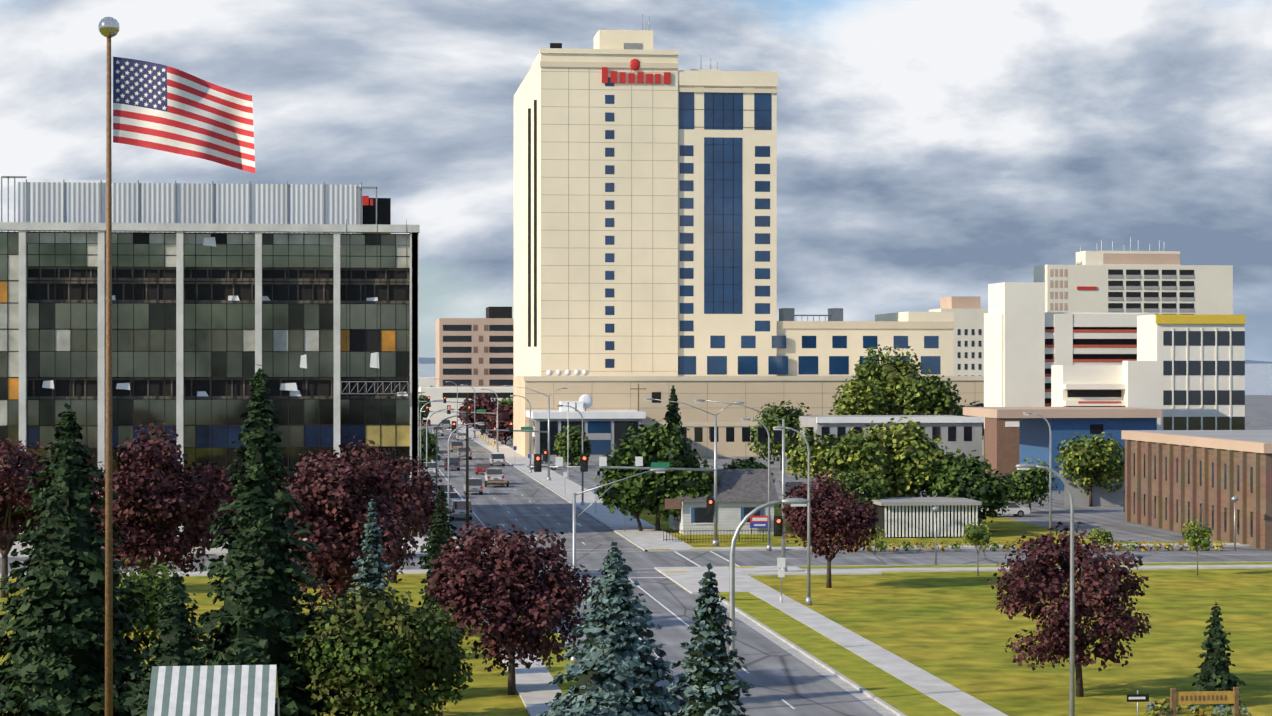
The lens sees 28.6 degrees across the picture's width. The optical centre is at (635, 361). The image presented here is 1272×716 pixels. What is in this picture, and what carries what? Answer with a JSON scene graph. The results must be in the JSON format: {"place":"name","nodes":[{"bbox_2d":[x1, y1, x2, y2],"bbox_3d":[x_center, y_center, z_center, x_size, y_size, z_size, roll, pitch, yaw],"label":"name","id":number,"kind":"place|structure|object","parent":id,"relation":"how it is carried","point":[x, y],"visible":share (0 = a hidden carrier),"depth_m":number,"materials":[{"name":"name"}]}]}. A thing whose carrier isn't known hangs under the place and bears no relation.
{"place":"outdoors","nodes":[
{"label":"outdoors","id":0,"kind":"place"},
{"bbox_2d":[0,395,1271,715],"bbox_3d":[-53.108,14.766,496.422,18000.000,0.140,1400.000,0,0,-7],"label":"ground","id":1,"kind":"structure","parent":0,"point":[898,633],"depth_m":149.51,"materials":[{"name":"green plant"}]},
{"bbox_2d":[98,17,254,715],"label":"flag pole","id":2,"kind":"object","parent":1,"relation":"on","point":[156,106],"visible":1,"depth_m":94.16,"materials":[{"name":"brown metal"}]},
{"bbox_2d":[0,176,419,539],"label":"building","id":3,"kind":"structure","parent":1,"relation":"on","point":[306,296],"depth_m":207.86,"materials":[{"name":"black glass"}]},
{"bbox_2d":[147,665,278,715],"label":"striped awning","id":4,"kind":"object","parent":1,"relation":"on","point":[232,690],"visible":1,"depth_m":80.55,"materials":[{"name":"white fabric"}]},
{"bbox_2d":[0,420,595,715],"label":"trees","id":5,"kind":"object","parent":1,"relation":"on","point":[379,657],"visible":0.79,"depth_m":114.23,"materials":[{"name":"purple plant"}]},
{"bbox_2d":[0,365,754,715],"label":"trees","id":6,"kind":"object","parent":1,"relation":"on","point":[56,649],"visible":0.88,"depth_m":98.60,"materials":[{"name":"green plant"}]},
{"bbox_2d":[422,419,430,425],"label":"car","id":7,"kind":"object","parent":1,"relation":"on","point":[425,421],"visible":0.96,"depth_m":572.28,"materials":[{"name":"grey paint"}]},
{"bbox_2d":[423,462,438,477],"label":"car","id":8,"kind":"object","parent":1,"relation":"on","point":[432,468],"visible":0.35,"depth_m":317.00,"materials":[{"name":"white paint"}]},
{"bbox_2d":[432,427,443,435],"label":"car","id":9,"kind":"object","parent":1,"relation":"on","point":[440,430],"visible":0.85,"depth_m":493.34,"materials":[{"name":"white paint"}]},
{"bbox_2d":[438,450,447,457],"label":"car","id":10,"kind":"object","parent":1,"relation":"on","point":[444,453],"visible":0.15,"depth_m":375.20,"materials":[{"name":"silver paint"}]},
{"bbox_2d":[438,484,453,491],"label":"car","id":11,"kind":"object","parent":1,"relation":"on","point":[445,486],"visible":0.21,"depth_m":269.80,"materials":[{"name":"black paint"}]},
{"bbox_2d":[441,419,450,428],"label":"car","id":12,"kind":"object","parent":1,"relation":"on","point":[446,423],"visible":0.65,"depth_m":548.69,"materials":[{"name":"silver paint"}]},
{"bbox_2d":[443,457,459,470],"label":"car","id":13,"kind":"object","parent":1,"relation":"on","point":[454,462],"visible":1,"depth_m":337.41,"materials":[{"name":"blue paint"}]},
{"bbox_2d":[445,492,459,503],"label":"car","id":14,"kind":"object","parent":1,"relation":"on","point":[454,495],"visible":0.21,"depth_m":253.48,"materials":[{"name":"white paint"}]},
{"bbox_2d":[450,441,462,451],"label":"car","id":15,"kind":"object","parent":1,"relation":"on","point":[454,445],"visible":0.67,"depth_m":405.59,"materials":[{"name":"beige paint"}]},
{"bbox_2d":[450,500,471,519],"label":"car","id":16,"kind":"object","parent":1,"relation":"on","point":[457,508],"visible":0.73,"depth_m":232.03,"materials":[{"name":"white paint"}]},
{"bbox_2d":[456,433,465,440],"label":"car","id":17,"kind":"object","parent":1,"relation":"on","point":[460,436],"visible":0.81,"depth_m":465.38,"materials":[{"name":"white paint"}]},
{"bbox_2d":[456,447,471,459],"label":"car","id":18,"kind":"object","parent":1,"relation":"on","point":[461,451],"visible":0.85,"depth_m":375.07,"materials":[{"name":"silver paint"}]},
{"bbox_2d":[463,478,482,494],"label":"car","id":19,"kind":"object","parent":1,"relation":"on","point":[475,484],"visible":0.88,"depth_m":275.90,"materials":[{"name":"silver paint"}]},
{"bbox_2d":[474,463,490,473],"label":"car","id":20,"kind":"object","parent":1,"relation":"on","point":[481,467],"visible":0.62,"depth_m":326.57,"materials":[{"name":"red paint"}]},
{"bbox_2d":[484,469,503,484],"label":"car","id":21,"kind":"object","parent":1,"relation":"on","point":[494,474],"visible":0.81,"depth_m":300.32,"materials":[{"name":"white paint"}]},
{"bbox_2d":[484,481,508,486],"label":"trailer","id":22,"kind":"object","parent":1,"relation":"on","point":[496,482],"visible":1,"depth_m":293.61,"materials":[{"name":"brown wood"}]},
{"bbox_2d":[489,453,504,465],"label":"car","id":23,"kind":"object","parent":1,"relation":"on","point":[497,458],"visible":1,"depth_m":351.18,"materials":[{"name":"white paint"}]},
{"bbox_2d":[526,459,555,469],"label":"car","id":24,"kind":"object","parent":1,"relation":"on","point":[544,463],"visible":0.31,"depth_m":339.29,"materials":[{"name":"silver paint"}]},
{"bbox_2d":[513,14,983,456],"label":"hotel building","id":25,"kind":"structure","parent":1,"relation":"on","point":[645,214],"depth_m":414.59,"materials":[{"name":"beige concrete"}]},
{"bbox_2d":[419,344,1124,531],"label":"trees","id":26,"kind":"object","parent":1,"relation":"on","point":[894,461],"visible":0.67,"depth_m":221.98,"materials":[{"name":"green plant"}]},
{"bbox_2d":[785,482,805,494],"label":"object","id":27,"kind":"object","parent":1,"relation":"on","point":[790,485],"visible":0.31,"depth_m":275.79,"materials":[{"name":"black paint"}]},
{"bbox_2d":[419,379,1238,715],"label":"street furniture","id":28,"kind":"object","parent":1,"relation":"on","point":[1193,697],"visible":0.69,"depth_m":174.46,"materials":[{"name":"grey metal"}]},
{"bbox_2d":[419,237,1271,549],"bbox_3d":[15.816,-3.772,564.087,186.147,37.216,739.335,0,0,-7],"label":"buildings","id":29,"kind":"structure","parent":1,"relation":"on","point":[1139,355],"depth_m":311.95,"materials":[{"name":"beige concrete"}]},
{"bbox_2d":[981,501,1030,516],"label":"car","id":30,"kind":"object","parent":1,"relation":"on","point":[1017,510],"visible":0.56,"depth_m":236.84,"materials":[{"name":"white paint"}]},
{"bbox_2d":[778,469,1247,707],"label":"trees","id":31,"kind":"object","parent":1,"relation":"on","point":[835,515],"visible":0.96,"depth_m":109.58,"materials":[{"name":"purple plant"}]},
{"bbox_2d":[850,540,1251,715],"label":"shrubs","id":32,"kind":"object","parent":1,"relation":"on","point":[1197,710],"visible":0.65,"depth_m":193.97,"materials":[{"name":"green plant"}]},
{"bbox_2d":[0,0,1271,361],"label":"sky","id":33,"kind":"structure","parent":0,"point":[928,151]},
{"bbox_2d":[419,357,1271,394],"bbox_3d":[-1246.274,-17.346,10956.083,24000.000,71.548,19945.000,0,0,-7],"label":"sea and shore","id":34,"kind":"structure","parent":0,"point":[1258,377],"depth_m":3134.63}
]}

